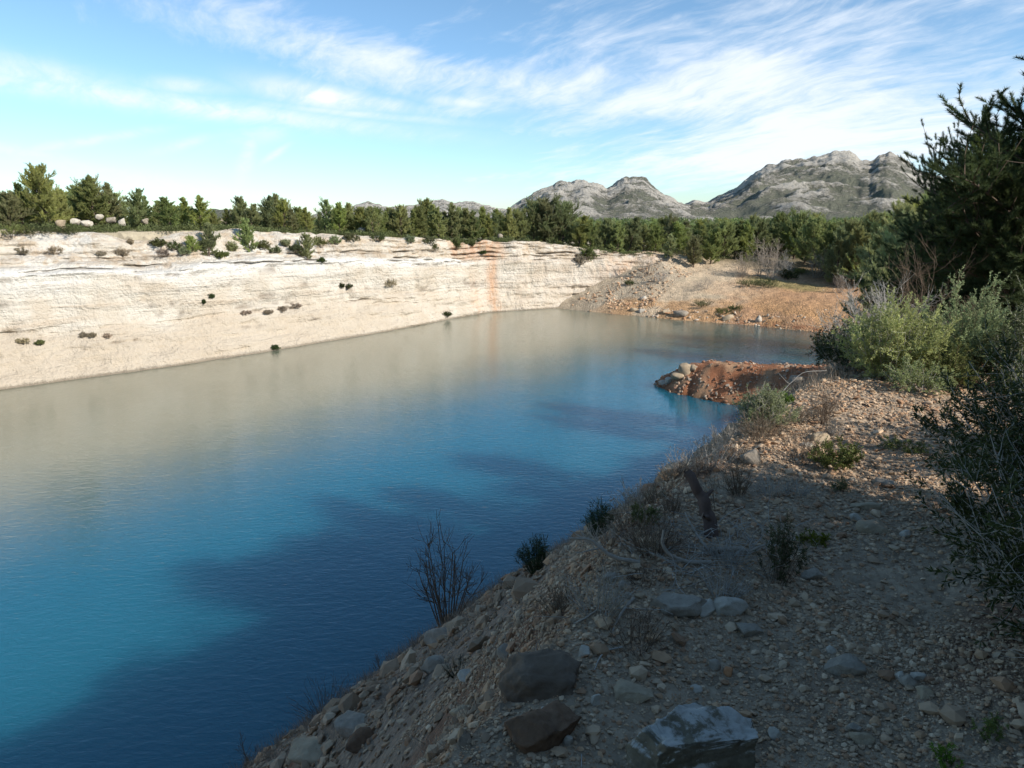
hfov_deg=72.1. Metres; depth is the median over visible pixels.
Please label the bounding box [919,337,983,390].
shrub
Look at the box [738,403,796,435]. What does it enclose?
dead shrub
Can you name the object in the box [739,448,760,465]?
stone
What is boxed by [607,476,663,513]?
dead shrub
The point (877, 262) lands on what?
pine tree
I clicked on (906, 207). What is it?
pine tree
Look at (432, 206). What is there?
pine tree
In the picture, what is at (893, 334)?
shrub
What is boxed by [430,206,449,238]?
pine tree
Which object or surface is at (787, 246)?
pine tree
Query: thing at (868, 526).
stone
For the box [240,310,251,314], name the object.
bush
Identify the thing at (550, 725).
boulder
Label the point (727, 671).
stone
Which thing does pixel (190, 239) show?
young pine
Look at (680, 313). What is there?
boulder
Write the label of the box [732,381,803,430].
shrub
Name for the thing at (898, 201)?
pine tree
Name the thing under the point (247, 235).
young pine
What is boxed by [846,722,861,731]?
stone
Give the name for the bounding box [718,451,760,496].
dead shrub
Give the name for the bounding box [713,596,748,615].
stone
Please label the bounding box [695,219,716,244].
pine tree
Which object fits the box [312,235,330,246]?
bush
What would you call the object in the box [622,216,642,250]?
pine tree
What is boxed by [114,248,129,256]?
bush
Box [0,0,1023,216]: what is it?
sky
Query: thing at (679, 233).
pine tree
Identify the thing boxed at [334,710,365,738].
stone
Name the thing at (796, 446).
dead shrub
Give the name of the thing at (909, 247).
pine tree
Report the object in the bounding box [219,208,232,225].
pine tree
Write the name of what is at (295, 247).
bush
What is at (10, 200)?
pine tree
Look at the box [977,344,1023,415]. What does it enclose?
shrub
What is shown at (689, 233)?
pine tree
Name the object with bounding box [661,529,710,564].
dead branch
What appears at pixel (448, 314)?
bush
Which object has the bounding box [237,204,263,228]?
pine tree
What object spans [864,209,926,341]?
pine tree
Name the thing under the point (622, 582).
stone
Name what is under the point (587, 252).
bush
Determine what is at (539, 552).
broom bush
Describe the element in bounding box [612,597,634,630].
dead branch
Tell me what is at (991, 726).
sprig
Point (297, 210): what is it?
pine tree
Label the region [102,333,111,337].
bush
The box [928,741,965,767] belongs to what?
sprig
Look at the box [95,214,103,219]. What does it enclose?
boulder
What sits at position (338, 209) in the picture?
pine tree
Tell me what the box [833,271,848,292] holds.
bare bush
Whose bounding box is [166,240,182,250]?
bush
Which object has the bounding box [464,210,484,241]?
pine tree
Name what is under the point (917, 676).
stone
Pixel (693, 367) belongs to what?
boulder
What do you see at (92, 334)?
bush
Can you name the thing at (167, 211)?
pine tree
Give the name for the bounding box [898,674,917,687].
stone
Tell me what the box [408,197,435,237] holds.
pine tree
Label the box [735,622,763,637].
stone
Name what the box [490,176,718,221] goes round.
mountain
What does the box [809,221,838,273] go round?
pine tree
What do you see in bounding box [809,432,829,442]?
stone
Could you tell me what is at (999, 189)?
pine tree
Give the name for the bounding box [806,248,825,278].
bare bush
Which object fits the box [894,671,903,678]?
stone
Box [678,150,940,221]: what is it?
mountain
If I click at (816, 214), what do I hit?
pine tree
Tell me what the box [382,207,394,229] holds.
pine tree
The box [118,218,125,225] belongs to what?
boulder
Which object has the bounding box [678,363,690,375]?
boulder
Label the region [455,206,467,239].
pine tree
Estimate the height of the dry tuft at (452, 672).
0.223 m
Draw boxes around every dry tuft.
[441,649,468,677]
[596,525,624,545]
[623,560,674,590]
[657,491,685,514]
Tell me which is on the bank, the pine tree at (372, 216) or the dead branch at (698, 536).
the dead branch at (698, 536)
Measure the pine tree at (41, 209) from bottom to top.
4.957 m
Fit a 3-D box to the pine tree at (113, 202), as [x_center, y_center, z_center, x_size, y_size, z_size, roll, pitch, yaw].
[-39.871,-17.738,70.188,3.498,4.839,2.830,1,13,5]
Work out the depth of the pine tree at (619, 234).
106.98 m
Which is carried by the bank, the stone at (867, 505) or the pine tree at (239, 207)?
the stone at (867, 505)
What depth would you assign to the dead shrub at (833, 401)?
6.14 m
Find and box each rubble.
[245,388,803,767]
[641,272,859,331]
[654,359,825,404]
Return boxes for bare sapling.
[403,509,491,626]
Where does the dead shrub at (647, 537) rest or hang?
on the bank
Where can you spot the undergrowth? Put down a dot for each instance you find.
(106, 227)
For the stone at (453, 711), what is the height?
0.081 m
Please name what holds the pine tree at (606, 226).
on the shore
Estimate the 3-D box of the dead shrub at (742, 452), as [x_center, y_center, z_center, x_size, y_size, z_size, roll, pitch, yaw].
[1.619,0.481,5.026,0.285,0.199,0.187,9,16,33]
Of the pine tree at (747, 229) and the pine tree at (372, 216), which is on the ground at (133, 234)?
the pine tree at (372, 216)
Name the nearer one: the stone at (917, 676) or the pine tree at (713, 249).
the stone at (917, 676)
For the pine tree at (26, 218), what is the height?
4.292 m
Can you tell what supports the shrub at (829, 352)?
on the bank
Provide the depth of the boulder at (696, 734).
2.12 m
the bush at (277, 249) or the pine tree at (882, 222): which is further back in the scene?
the pine tree at (882, 222)
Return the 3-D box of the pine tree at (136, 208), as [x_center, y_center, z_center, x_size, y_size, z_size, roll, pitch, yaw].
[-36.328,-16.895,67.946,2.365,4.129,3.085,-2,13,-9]
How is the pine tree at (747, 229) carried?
on the shore
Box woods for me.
[299,216,859,237]
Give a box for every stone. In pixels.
[287,736,323,765]
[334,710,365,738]
[345,727,373,753]
[420,655,444,673]
[423,627,446,644]
[449,705,470,715]
[457,669,470,681]
[497,643,507,660]
[562,735,572,745]
[578,645,589,656]
[590,694,600,705]
[602,572,617,581]
[613,678,653,703]
[618,580,628,589]
[653,592,706,616]
[690,684,702,693]
[699,598,714,617]
[709,659,720,670]
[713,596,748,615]
[723,666,732,676]
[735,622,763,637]
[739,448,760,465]
[768,727,782,739]
[800,567,825,580]
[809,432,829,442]
[823,653,866,675]
[826,645,835,653]
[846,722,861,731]
[848,732,875,745]
[849,513,861,520]
[850,502,880,509]
[855,520,887,534]
[874,477,897,486]
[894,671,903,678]
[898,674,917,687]
[899,529,910,537]
[910,672,926,680]
[915,685,933,698]
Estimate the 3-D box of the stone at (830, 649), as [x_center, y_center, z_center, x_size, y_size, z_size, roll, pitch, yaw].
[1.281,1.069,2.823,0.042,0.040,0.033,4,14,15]
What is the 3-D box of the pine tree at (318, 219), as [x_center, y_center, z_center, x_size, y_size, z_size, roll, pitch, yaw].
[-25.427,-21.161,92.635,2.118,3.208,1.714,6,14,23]
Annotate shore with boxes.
[557,247,869,332]
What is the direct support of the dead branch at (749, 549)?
on the bank
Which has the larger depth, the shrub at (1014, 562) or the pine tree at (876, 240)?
the pine tree at (876, 240)
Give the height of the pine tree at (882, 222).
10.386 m
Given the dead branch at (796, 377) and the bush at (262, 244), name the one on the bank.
the dead branch at (796, 377)
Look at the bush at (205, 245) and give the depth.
65.36 m
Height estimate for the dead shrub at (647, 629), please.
0.218 m
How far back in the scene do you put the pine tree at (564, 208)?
106.45 m
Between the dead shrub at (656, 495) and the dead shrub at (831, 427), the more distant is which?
the dead shrub at (831, 427)
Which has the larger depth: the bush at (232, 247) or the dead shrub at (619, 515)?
the bush at (232, 247)
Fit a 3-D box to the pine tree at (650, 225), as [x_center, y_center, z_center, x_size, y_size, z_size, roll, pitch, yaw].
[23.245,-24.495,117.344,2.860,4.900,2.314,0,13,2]
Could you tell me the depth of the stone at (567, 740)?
2.30 m
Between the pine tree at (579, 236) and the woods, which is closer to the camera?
the pine tree at (579, 236)
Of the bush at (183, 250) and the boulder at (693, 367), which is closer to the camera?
the boulder at (693, 367)
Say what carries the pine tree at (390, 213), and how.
on the ground at (133, 234)
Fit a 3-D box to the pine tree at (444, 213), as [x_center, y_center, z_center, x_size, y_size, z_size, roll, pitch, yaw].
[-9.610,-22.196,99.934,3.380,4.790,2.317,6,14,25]
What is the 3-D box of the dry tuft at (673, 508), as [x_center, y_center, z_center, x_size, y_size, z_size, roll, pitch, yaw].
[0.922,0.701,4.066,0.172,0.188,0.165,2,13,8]
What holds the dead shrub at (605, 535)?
on the bank
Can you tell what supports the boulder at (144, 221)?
on the ground at (133, 234)
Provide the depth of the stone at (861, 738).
2.31 m
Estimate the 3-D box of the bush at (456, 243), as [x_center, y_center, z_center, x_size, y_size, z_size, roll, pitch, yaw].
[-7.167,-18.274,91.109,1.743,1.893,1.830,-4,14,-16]
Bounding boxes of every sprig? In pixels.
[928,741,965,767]
[971,711,1009,743]
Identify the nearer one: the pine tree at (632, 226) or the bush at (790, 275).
the bush at (790, 275)
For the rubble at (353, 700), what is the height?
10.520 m
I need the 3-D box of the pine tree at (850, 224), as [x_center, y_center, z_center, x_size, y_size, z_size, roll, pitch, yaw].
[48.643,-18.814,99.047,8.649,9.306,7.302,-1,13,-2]
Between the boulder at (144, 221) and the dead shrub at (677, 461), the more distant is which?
the boulder at (144, 221)
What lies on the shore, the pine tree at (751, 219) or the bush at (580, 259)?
the pine tree at (751, 219)
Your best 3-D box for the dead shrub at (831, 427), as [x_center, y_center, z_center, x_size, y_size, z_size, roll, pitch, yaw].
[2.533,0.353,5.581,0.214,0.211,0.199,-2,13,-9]
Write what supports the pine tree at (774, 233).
on the shore
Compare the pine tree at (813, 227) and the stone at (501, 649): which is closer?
the stone at (501, 649)
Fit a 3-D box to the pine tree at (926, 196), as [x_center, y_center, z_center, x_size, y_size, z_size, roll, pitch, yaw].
[20.526,-5.597,33.359,4.840,7.664,5.733,3,13,11]
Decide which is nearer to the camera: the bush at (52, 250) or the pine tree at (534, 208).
the bush at (52, 250)
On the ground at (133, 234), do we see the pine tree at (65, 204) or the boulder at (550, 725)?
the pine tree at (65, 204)
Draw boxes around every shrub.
[232,730,259,763]
[371,650,389,670]
[533,581,576,618]
[558,562,643,621]
[573,516,636,553]
[597,485,657,536]
[598,602,680,657]
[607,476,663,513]
[607,501,695,555]
[621,503,688,557]
[628,489,659,506]
[636,480,677,502]
[654,460,684,482]
[658,444,709,474]
[679,454,716,476]
[686,434,745,468]
[686,555,754,598]
[697,536,757,570]
[705,423,736,448]
[717,421,744,441]
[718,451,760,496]
[720,438,756,459]
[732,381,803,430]
[734,415,792,432]
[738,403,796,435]
[739,412,781,444]
[744,465,797,498]
[752,508,811,587]
[769,427,834,464]
[774,388,796,403]
[780,404,821,424]
[782,478,813,497]
[805,315,880,372]
[805,391,834,425]
[806,434,864,470]
[807,269,960,369]
[808,386,842,414]
[818,419,846,438]
[827,285,969,382]
[830,474,850,493]
[863,232,996,340]
[876,434,932,454]
[878,355,959,394]
[902,402,1023,649]
[909,265,1023,385]
[911,318,1023,532]
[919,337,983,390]
[969,275,1023,381]
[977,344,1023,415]
[996,604,1023,657]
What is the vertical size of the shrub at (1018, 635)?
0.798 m
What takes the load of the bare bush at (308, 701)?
on the bank
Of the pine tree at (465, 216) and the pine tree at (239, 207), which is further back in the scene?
the pine tree at (465, 216)
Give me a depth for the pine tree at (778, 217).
118.51 m
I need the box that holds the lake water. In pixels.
[0,308,832,767]
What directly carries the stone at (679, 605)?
on the bank
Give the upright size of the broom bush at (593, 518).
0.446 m
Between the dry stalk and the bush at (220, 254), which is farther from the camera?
the bush at (220, 254)
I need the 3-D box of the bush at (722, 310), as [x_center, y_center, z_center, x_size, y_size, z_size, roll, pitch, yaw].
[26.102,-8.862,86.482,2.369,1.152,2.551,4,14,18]
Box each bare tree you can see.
[631,252,659,275]
[747,234,768,276]
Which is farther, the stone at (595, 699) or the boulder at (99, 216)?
the boulder at (99, 216)
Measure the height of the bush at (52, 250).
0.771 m
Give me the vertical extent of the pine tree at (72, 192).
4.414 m
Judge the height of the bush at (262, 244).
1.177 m
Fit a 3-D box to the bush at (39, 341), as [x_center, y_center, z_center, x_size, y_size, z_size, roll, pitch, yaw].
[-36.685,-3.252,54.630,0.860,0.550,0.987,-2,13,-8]
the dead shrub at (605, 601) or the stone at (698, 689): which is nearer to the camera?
the stone at (698, 689)
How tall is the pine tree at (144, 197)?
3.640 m
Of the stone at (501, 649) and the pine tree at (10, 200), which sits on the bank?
the stone at (501, 649)
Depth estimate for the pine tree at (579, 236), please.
106.09 m
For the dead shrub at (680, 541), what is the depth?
3.58 m
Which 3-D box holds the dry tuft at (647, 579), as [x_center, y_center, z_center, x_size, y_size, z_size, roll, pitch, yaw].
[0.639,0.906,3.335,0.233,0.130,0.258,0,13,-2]
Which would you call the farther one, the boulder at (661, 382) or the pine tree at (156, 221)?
the pine tree at (156, 221)
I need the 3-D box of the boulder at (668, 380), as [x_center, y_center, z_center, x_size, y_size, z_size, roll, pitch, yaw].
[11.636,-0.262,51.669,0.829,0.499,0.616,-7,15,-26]
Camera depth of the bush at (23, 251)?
55.95 m
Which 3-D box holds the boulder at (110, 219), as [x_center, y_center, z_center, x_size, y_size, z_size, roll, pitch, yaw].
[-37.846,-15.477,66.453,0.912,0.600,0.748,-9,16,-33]
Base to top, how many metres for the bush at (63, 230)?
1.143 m
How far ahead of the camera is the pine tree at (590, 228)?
106.49 m
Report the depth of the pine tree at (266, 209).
80.47 m
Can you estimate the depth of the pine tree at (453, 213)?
97.86 m
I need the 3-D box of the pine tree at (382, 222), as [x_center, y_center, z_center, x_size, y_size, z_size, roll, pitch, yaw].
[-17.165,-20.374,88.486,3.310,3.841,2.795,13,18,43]
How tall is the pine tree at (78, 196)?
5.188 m
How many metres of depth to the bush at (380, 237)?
81.52 m
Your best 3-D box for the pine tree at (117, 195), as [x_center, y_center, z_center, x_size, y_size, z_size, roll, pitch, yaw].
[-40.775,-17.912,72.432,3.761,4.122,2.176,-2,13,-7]
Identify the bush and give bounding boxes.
[0,222,33,237]
[14,246,29,254]
[15,337,29,343]
[20,224,53,236]
[34,339,44,344]
[44,246,64,254]
[48,225,80,235]
[79,331,88,337]
[88,332,96,337]
[95,251,106,256]
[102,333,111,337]
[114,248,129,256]
[127,238,133,243]
[149,237,167,247]
[155,247,169,256]
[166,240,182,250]
[178,246,190,254]
[195,240,210,249]
[214,250,225,258]
[225,240,239,251]
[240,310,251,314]
[254,239,271,249]
[263,309,273,313]
[268,245,280,252]
[270,344,280,349]
[278,306,286,312]
[280,238,290,246]
[283,674,351,719]
[287,243,301,252]
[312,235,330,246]
[316,257,326,262]
[328,234,341,244]
[340,232,359,241]
[369,232,385,241]
[384,278,396,287]
[405,234,415,243]
[421,233,438,244]
[443,311,451,316]
[452,236,461,249]
[511,531,555,576]
[574,253,585,264]
[577,244,599,260]
[577,493,617,536]
[624,280,638,284]
[690,274,716,289]
[691,299,713,307]
[715,307,732,314]
[728,304,744,310]
[731,252,752,276]
[736,277,766,286]
[753,277,784,287]
[758,237,787,279]
[777,250,795,276]
[778,268,799,279]
[793,267,806,274]
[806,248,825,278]
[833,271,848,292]
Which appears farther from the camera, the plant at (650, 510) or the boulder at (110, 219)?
the boulder at (110, 219)
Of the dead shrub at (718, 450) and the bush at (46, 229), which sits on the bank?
the dead shrub at (718, 450)
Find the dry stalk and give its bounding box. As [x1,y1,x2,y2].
[700,472,740,512]
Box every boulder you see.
[55,220,65,227]
[70,218,80,224]
[80,220,92,226]
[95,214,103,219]
[106,217,115,222]
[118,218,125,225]
[141,218,148,223]
[498,648,580,702]
[504,700,581,753]
[625,701,758,767]
[658,380,667,384]
[665,377,671,383]
[670,371,683,379]
[673,310,688,316]
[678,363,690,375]
[690,364,695,370]
[722,314,733,320]
[755,316,761,321]
[788,375,802,383]
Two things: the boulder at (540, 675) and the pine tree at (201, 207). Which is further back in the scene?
the pine tree at (201, 207)
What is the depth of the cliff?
66.17 m
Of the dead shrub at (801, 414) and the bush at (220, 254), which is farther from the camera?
the bush at (220, 254)
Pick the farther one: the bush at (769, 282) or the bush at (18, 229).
the bush at (769, 282)
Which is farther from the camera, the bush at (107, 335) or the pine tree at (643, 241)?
the pine tree at (643, 241)
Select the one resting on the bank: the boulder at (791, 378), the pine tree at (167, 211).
the boulder at (791, 378)
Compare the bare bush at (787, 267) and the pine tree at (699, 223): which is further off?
the pine tree at (699, 223)
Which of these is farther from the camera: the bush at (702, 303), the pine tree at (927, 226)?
the bush at (702, 303)
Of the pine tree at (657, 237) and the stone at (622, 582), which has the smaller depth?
the stone at (622, 582)
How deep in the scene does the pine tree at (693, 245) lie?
104.86 m
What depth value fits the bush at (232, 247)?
68.03 m
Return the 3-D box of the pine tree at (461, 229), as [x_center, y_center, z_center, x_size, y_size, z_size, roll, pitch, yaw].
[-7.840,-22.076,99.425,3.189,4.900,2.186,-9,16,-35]
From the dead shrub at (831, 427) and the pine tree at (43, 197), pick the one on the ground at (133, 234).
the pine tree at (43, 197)
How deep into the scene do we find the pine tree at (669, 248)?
105.77 m
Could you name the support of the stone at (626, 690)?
on the bank
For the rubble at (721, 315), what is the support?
on the shore
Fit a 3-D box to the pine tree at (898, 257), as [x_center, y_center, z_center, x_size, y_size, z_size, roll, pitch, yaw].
[15.271,-4.077,23.724,5.124,5.837,4.948,2,13,8]
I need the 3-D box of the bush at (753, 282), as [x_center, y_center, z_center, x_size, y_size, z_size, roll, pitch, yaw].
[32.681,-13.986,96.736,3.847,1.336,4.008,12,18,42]
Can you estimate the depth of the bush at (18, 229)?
56.03 m
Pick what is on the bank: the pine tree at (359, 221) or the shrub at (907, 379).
the shrub at (907, 379)
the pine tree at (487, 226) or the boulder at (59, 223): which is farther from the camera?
the pine tree at (487, 226)
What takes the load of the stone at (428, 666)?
on the bank
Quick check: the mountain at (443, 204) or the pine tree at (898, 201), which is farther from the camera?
the mountain at (443, 204)
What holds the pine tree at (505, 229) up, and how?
on the shore
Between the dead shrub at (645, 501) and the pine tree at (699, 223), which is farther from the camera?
the pine tree at (699, 223)
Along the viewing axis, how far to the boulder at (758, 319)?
83.08 m
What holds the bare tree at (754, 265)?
on the shore
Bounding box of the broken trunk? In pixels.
[684,469,718,538]
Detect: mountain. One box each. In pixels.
[312,199,505,218]
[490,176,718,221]
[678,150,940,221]
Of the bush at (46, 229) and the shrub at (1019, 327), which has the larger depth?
the bush at (46, 229)
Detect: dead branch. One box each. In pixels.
[566,608,598,627]
[569,530,639,562]
[594,646,622,669]
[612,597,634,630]
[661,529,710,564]
[684,512,714,548]
[709,535,765,552]
[781,370,826,389]
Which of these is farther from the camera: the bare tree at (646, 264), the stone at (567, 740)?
the bare tree at (646, 264)
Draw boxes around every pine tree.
[0,182,41,224]
[0,190,36,227]
[1,162,70,224]
[37,179,70,223]
[54,187,81,224]
[59,185,88,222]
[63,177,95,227]
[70,174,114,226]
[88,173,107,220]
[96,181,124,225]
[108,190,131,223]
[121,188,149,228]
[142,195,154,223]
[150,196,182,227]
[151,200,167,225]
[176,196,191,225]
[187,195,212,228]
[207,212,220,224]
[208,210,221,224]
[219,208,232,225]
[230,196,247,225]
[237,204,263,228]
[257,195,276,228]
[270,193,286,228]
[271,198,291,227]
[280,208,299,232]
[293,206,314,227]
[298,207,316,231]
[313,211,322,229]
[314,196,333,230]
[328,201,347,231]
[328,208,338,230]
[342,202,355,231]
[351,206,368,231]
[360,205,382,231]
[367,207,389,231]
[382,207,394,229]
[384,204,412,237]
[385,208,402,235]
[406,205,428,236]
[407,209,421,236]
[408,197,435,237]
[425,203,439,236]
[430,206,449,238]
[440,211,450,237]
[441,201,461,238]
[452,212,468,239]
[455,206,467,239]
[459,208,482,239]
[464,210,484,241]
[476,206,490,241]
[481,214,497,238]
[488,212,504,238]
[492,207,508,241]
[498,216,517,237]
[500,207,519,241]
[502,205,536,240]
[516,195,555,240]
[526,192,577,242]
[538,195,584,244]
[565,214,591,247]
[580,218,600,249]
[593,220,602,243]
[594,217,617,250]
[606,220,628,251]
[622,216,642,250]
[638,223,652,250]
[645,222,652,248]
[647,224,667,251]
[648,216,658,228]
[657,214,667,245]
[662,233,677,257]
[663,211,688,244]
[670,221,691,252]
[674,234,702,267]
[681,220,691,235]
[683,227,692,245]
[690,216,707,231]
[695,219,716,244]
[695,224,707,252]
[699,227,724,263]
[702,219,739,257]
[714,217,731,247]
[725,219,747,257]
[734,219,754,255]
[739,224,758,258]
[746,212,760,240]
[751,217,773,255]
[765,221,781,253]
[766,222,782,254]
[769,211,793,255]
[774,205,814,258]
[780,218,805,258]
[785,215,829,267]
[792,224,811,263]
[806,212,825,236]
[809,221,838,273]
[815,224,853,286]
[825,217,870,281]
[838,192,926,286]
[840,222,890,331]
[843,104,1023,339]
[847,225,872,286]
[856,54,1023,342]
[856,212,916,320]
[861,209,887,239]
[864,134,1023,347]
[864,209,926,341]
[867,211,892,246]
[869,190,944,308]
[877,187,932,302]
[879,176,942,336]
[881,198,916,269]
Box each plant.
[629,501,662,526]
[795,527,830,546]
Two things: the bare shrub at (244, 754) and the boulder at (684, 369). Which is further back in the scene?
the boulder at (684, 369)
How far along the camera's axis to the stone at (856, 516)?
4.06 m
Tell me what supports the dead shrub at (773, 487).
on the bank
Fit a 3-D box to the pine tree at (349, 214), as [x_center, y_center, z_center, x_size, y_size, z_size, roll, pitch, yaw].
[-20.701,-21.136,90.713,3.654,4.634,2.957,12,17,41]
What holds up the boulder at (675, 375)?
on the bank
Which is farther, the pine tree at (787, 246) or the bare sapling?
the pine tree at (787, 246)
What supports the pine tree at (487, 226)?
on the ground at (133, 234)
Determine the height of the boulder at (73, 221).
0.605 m
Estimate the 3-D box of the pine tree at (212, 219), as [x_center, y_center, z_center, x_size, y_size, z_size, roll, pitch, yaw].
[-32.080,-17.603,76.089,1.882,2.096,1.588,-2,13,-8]
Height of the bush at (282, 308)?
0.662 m
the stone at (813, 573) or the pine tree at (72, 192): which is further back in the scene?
the pine tree at (72, 192)
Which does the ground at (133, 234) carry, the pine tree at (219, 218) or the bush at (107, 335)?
the pine tree at (219, 218)
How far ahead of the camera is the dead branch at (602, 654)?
2.77 m
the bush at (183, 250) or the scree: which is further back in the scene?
the scree
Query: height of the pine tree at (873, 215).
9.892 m
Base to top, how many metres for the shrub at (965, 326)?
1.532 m
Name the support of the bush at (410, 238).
on the cliff
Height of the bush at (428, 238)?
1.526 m
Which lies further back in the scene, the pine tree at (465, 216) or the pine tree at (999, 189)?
the pine tree at (465, 216)
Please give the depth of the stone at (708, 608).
3.07 m
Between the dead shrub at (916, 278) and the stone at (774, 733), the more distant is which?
the dead shrub at (916, 278)
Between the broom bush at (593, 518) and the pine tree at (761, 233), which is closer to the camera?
the broom bush at (593, 518)
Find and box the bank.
[255,350,1023,767]
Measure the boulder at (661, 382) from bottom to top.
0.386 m
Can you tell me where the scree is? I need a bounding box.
[572,260,691,313]
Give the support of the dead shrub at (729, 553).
on the bank
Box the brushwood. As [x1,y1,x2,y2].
[654,271,668,281]
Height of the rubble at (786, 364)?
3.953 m
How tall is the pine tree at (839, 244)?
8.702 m
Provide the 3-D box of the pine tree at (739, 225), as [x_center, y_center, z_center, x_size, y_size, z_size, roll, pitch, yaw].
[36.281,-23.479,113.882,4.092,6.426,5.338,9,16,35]
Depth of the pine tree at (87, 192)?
66.84 m
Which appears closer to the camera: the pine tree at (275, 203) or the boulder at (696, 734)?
the boulder at (696, 734)
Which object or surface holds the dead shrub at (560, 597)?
on the bank
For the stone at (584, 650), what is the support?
on the bank
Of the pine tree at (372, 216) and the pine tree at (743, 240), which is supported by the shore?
the pine tree at (743, 240)
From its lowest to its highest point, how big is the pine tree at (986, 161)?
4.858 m
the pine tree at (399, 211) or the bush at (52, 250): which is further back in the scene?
the pine tree at (399, 211)
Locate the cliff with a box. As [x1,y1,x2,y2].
[0,228,671,389]
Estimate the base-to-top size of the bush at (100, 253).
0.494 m
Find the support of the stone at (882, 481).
on the bank
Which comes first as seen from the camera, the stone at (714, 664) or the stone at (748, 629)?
the stone at (714, 664)
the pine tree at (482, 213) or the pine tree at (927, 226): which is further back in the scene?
the pine tree at (482, 213)
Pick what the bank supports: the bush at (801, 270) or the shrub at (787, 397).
the shrub at (787, 397)
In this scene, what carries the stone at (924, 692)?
on the bank
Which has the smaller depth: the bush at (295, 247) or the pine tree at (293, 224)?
the bush at (295, 247)
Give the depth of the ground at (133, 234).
64.33 m
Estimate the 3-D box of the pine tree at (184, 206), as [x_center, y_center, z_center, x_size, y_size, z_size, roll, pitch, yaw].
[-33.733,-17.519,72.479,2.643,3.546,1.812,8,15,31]
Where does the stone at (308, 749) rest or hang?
on the bank
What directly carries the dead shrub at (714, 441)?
on the bank
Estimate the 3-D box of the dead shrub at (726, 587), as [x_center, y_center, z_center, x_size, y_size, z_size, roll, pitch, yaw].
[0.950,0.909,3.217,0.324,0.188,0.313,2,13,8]
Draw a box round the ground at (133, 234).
[0,221,645,246]
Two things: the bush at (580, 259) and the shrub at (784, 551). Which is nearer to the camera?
the shrub at (784, 551)
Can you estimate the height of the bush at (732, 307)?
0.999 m
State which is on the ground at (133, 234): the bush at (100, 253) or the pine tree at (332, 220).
the pine tree at (332, 220)
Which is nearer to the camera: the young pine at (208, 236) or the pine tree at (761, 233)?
the young pine at (208, 236)
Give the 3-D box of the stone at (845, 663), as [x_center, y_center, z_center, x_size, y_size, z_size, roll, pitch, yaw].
[1.279,1.090,2.708,0.148,0.086,0.104,5,14,20]
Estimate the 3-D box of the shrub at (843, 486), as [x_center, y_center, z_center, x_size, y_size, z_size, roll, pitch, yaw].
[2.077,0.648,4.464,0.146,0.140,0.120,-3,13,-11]
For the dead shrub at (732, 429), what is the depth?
6.46 m
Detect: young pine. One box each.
[183,233,201,254]
[197,222,220,255]
[231,218,258,251]
[295,231,322,259]
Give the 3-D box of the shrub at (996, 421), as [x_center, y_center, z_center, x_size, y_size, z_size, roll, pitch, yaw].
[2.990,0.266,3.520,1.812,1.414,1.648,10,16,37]
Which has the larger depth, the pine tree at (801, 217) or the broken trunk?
the pine tree at (801, 217)
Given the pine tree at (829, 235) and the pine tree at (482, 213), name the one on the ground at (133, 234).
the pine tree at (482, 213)
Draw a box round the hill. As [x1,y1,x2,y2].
[147,209,261,217]
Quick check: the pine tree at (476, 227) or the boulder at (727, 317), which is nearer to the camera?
the boulder at (727, 317)
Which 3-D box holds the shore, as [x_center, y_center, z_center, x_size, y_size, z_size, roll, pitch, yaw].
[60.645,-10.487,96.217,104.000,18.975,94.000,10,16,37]
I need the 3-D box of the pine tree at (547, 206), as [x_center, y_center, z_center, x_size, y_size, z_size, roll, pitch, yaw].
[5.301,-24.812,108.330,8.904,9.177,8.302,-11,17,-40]
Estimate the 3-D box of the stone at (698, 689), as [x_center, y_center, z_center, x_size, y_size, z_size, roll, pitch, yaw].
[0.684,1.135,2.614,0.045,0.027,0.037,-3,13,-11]
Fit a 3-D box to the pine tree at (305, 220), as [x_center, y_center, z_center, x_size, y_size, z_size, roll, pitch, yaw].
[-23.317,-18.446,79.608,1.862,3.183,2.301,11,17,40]
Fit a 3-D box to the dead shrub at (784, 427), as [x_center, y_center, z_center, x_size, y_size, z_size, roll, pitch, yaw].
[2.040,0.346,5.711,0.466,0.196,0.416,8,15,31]
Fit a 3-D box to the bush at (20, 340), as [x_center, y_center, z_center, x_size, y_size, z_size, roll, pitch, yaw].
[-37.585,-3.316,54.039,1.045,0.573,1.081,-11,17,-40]
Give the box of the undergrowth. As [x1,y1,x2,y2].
[0,221,825,261]
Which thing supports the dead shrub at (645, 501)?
on the bank
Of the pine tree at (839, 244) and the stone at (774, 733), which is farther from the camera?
the pine tree at (839, 244)
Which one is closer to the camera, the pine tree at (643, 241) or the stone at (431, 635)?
the stone at (431, 635)
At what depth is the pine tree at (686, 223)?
144.37 m
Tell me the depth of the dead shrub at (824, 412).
5.83 m
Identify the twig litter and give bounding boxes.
[384,373,924,767]
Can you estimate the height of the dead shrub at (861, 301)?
1.266 m
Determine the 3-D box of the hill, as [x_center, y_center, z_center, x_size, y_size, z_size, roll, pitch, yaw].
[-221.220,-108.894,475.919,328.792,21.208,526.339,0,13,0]
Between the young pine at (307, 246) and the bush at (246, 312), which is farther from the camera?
the young pine at (307, 246)
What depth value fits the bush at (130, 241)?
62.04 m
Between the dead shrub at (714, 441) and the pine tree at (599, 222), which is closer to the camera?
the dead shrub at (714, 441)

